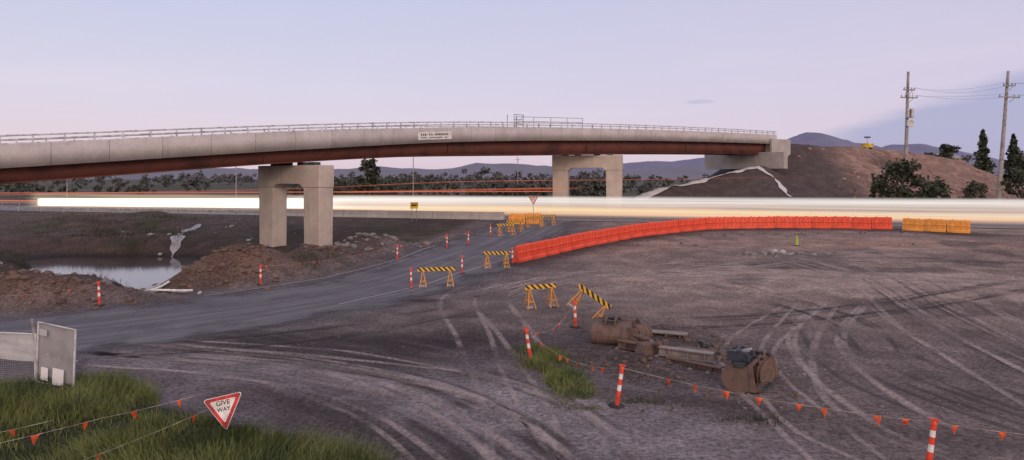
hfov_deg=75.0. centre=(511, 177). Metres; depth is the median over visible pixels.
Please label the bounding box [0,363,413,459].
verge grass
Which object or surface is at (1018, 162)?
broadleaf tree
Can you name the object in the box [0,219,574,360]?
access road
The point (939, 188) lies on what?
shrub
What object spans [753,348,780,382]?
excavator bucket
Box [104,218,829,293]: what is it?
pale debris
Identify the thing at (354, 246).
rock rubble
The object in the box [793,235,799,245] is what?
marker cone
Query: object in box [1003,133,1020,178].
conifer tree
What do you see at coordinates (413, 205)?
warning sign
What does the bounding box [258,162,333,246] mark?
bridge pier
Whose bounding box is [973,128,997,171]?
conifer tree
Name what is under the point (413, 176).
power pole
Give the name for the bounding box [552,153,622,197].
bridge pier
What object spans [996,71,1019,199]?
power pole
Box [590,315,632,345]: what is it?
excavator bucket
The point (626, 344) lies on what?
steel beam
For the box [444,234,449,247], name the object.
traffic bollard
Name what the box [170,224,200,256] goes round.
drain liner
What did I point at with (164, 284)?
drain hose
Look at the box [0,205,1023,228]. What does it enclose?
highway
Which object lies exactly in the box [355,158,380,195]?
broadleaf tree
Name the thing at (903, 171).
shrub
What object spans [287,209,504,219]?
concrete barrier
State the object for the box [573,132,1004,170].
hills
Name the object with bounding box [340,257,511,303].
edge line
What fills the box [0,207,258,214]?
guard rail
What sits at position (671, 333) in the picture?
steel beam
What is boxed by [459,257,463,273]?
traffic bollard
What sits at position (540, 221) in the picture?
striped barricade
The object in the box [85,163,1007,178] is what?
hills
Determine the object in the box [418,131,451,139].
banner sign
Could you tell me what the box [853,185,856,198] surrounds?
warning sign
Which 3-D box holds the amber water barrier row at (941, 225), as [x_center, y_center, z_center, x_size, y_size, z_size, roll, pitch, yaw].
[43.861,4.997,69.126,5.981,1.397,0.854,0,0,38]
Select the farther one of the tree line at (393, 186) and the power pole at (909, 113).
the tree line at (393, 186)
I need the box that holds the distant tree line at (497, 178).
[2,166,702,187]
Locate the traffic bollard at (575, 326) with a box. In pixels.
[570,300,580,328]
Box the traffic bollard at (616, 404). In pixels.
[608,364,625,408]
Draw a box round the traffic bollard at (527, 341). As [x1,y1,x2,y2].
[523,327,532,361]
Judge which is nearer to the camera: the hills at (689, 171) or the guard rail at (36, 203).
the guard rail at (36, 203)
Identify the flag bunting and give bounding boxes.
[1,391,209,444]
[3,420,52,436]
[84,407,211,459]
[265,228,486,267]
[528,332,604,372]
[624,368,1018,439]
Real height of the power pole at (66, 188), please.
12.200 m
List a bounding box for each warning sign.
[410,202,417,220]
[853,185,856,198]
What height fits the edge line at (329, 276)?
0.632 m
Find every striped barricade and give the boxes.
[417,267,454,287]
[483,251,509,268]
[496,223,515,235]
[505,221,523,231]
[523,283,558,309]
[525,216,543,226]
[539,215,555,224]
[566,284,611,318]
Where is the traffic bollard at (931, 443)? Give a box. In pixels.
[926,418,939,459]
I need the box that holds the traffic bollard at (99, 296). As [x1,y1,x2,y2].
[94,281,104,305]
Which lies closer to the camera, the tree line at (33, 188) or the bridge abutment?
the bridge abutment
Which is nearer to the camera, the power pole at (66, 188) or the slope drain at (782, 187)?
the slope drain at (782, 187)
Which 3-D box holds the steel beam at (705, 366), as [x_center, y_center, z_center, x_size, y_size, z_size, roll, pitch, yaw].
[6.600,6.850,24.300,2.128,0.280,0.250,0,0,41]
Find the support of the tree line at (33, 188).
on the ground at (908, 338)
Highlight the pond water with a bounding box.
[25,257,200,289]
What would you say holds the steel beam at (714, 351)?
on the ground at (908, 338)
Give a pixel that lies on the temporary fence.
(19, 347)
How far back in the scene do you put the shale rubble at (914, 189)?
133.79 m
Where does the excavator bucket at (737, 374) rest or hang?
on the ground at (908, 338)
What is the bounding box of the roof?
[932,153,961,157]
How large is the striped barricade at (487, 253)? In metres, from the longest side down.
2.000 x 1.262 x 0.888 m
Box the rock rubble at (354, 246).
[101,232,987,414]
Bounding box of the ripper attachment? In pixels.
[626,327,726,361]
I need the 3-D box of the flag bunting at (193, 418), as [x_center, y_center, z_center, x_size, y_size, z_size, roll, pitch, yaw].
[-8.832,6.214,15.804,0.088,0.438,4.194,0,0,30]
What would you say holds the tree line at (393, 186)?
on the ground at (908, 338)
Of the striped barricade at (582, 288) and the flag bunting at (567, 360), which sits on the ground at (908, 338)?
the striped barricade at (582, 288)
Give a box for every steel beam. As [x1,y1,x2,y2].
[616,338,658,350]
[652,329,687,337]
[658,345,713,362]
[665,356,722,372]
[678,346,716,358]
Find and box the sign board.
[31,321,77,386]
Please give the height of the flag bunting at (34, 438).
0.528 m
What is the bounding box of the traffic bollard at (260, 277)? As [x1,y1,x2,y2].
[257,265,261,284]
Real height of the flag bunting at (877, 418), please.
0.422 m
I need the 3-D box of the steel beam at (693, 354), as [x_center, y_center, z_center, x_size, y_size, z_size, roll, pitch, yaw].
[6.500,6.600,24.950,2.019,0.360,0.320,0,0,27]
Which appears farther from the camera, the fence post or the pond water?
the pond water
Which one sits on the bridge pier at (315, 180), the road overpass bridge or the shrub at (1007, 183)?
the road overpass bridge
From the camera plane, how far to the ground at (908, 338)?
29.64 m
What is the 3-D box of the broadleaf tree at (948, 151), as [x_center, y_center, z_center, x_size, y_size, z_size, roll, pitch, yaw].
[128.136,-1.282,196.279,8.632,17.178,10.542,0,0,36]
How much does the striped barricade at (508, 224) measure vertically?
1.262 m
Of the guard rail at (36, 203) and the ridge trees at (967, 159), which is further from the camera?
the ridge trees at (967, 159)
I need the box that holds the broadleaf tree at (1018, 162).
[1004,150,1023,182]
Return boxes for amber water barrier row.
[509,213,540,223]
[902,218,969,233]
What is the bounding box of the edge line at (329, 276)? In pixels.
[204,245,435,295]
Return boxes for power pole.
[66,179,67,198]
[235,166,236,197]
[413,157,413,195]
[900,72,917,187]
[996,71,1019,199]
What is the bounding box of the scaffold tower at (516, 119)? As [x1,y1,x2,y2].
[507,114,582,126]
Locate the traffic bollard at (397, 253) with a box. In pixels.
[394,244,398,259]
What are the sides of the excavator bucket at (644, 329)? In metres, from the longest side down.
1.301 x 1.085 x 0.890 m
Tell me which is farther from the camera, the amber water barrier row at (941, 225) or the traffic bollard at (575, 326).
the amber water barrier row at (941, 225)
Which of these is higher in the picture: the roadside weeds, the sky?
the sky
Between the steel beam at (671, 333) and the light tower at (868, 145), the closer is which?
the steel beam at (671, 333)
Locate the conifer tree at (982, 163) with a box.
[975,147,994,173]
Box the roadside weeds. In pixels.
[0,208,811,427]
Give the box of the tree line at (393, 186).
[287,173,709,197]
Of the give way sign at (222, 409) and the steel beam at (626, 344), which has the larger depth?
the steel beam at (626, 344)
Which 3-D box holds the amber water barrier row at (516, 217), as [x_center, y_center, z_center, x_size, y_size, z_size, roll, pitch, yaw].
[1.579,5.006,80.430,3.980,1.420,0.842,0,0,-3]
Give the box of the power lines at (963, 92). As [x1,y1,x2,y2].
[907,83,1023,98]
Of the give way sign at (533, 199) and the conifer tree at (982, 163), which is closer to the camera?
the give way sign at (533, 199)
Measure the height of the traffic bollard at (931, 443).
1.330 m
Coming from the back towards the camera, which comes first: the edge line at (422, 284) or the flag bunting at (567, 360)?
the edge line at (422, 284)
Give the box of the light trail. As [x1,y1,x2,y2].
[4,191,1023,222]
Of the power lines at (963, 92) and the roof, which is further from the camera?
the roof
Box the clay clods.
[0,231,927,404]
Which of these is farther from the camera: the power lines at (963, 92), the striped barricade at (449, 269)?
the power lines at (963, 92)
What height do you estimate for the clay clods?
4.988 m
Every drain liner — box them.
[144,282,174,291]
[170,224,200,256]
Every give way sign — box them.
[204,392,240,429]
[529,196,537,224]
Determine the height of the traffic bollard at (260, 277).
1.295 m
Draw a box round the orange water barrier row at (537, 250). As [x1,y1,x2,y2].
[513,216,891,262]
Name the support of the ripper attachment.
on the ground at (908, 338)
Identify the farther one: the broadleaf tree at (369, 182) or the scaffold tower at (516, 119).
the broadleaf tree at (369, 182)
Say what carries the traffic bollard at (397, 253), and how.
on the ground at (908, 338)
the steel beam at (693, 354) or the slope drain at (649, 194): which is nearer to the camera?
the steel beam at (693, 354)
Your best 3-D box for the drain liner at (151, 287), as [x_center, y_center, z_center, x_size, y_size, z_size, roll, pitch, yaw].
[-21.728,6.903,41.213,1.685,0.504,5.874,0,0,-44]
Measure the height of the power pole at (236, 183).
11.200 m
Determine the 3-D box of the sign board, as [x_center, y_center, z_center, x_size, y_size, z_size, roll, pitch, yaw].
[-14.588,5.764,21.465,1.909,2.064,0.500,4,2,21]
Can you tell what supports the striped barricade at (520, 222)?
on the ground at (908, 338)
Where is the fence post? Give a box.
[30,318,50,380]
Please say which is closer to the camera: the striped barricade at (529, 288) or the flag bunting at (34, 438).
the flag bunting at (34, 438)
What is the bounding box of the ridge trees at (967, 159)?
[961,155,973,162]
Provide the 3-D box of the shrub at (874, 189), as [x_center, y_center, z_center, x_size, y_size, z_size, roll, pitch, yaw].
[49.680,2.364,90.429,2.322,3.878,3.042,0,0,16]
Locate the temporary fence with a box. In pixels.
[0,332,36,381]
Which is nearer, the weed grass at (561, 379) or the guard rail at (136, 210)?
the weed grass at (561, 379)
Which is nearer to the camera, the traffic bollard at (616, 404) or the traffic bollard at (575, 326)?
the traffic bollard at (616, 404)
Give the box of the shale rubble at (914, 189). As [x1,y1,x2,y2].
[797,147,1020,198]
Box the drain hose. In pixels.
[144,281,192,291]
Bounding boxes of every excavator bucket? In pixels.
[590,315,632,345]
[633,317,652,340]
[721,345,772,392]
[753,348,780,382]
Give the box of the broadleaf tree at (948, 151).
[938,144,963,159]
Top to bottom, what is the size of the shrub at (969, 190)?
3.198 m
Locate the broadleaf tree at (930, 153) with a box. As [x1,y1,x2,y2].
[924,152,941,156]
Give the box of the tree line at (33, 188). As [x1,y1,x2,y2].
[0,181,210,199]
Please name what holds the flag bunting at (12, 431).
on the verge grass at (128, 391)
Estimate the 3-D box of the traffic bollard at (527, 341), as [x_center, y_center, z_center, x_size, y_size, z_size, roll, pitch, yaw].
[0.623,6.378,25.506,0.540,1.295,0.540,-9,0,3]
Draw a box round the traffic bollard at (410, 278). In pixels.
[407,268,414,287]
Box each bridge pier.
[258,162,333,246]
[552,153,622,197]
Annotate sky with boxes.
[0,0,1023,168]
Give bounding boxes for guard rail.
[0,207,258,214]
[2,202,288,208]
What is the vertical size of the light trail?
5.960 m
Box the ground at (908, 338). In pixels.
[0,144,1023,459]
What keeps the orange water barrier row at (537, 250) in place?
on the ground at (908, 338)
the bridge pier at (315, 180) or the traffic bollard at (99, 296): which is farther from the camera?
the bridge pier at (315, 180)
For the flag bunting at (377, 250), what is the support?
attached to the traffic bollard
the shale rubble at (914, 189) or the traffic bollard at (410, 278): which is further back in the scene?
the shale rubble at (914, 189)
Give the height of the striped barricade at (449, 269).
1.262 m
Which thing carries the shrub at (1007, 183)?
on the ground at (908, 338)
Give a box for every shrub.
[868,180,884,198]
[871,158,934,198]
[917,176,952,198]
[958,180,988,199]
[1000,167,1023,199]
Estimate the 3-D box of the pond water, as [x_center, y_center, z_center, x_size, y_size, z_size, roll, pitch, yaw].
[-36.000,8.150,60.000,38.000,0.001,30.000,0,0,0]
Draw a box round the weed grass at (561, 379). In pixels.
[508,341,635,409]
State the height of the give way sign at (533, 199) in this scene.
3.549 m
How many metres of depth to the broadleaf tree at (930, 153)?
189.19 m
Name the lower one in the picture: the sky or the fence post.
the fence post
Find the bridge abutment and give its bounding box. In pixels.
[704,139,790,168]
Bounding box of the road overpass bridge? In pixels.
[0,121,776,183]
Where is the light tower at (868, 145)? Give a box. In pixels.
[861,136,873,148]
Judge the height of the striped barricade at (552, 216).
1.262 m
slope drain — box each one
[634,167,756,197]
[756,166,811,196]

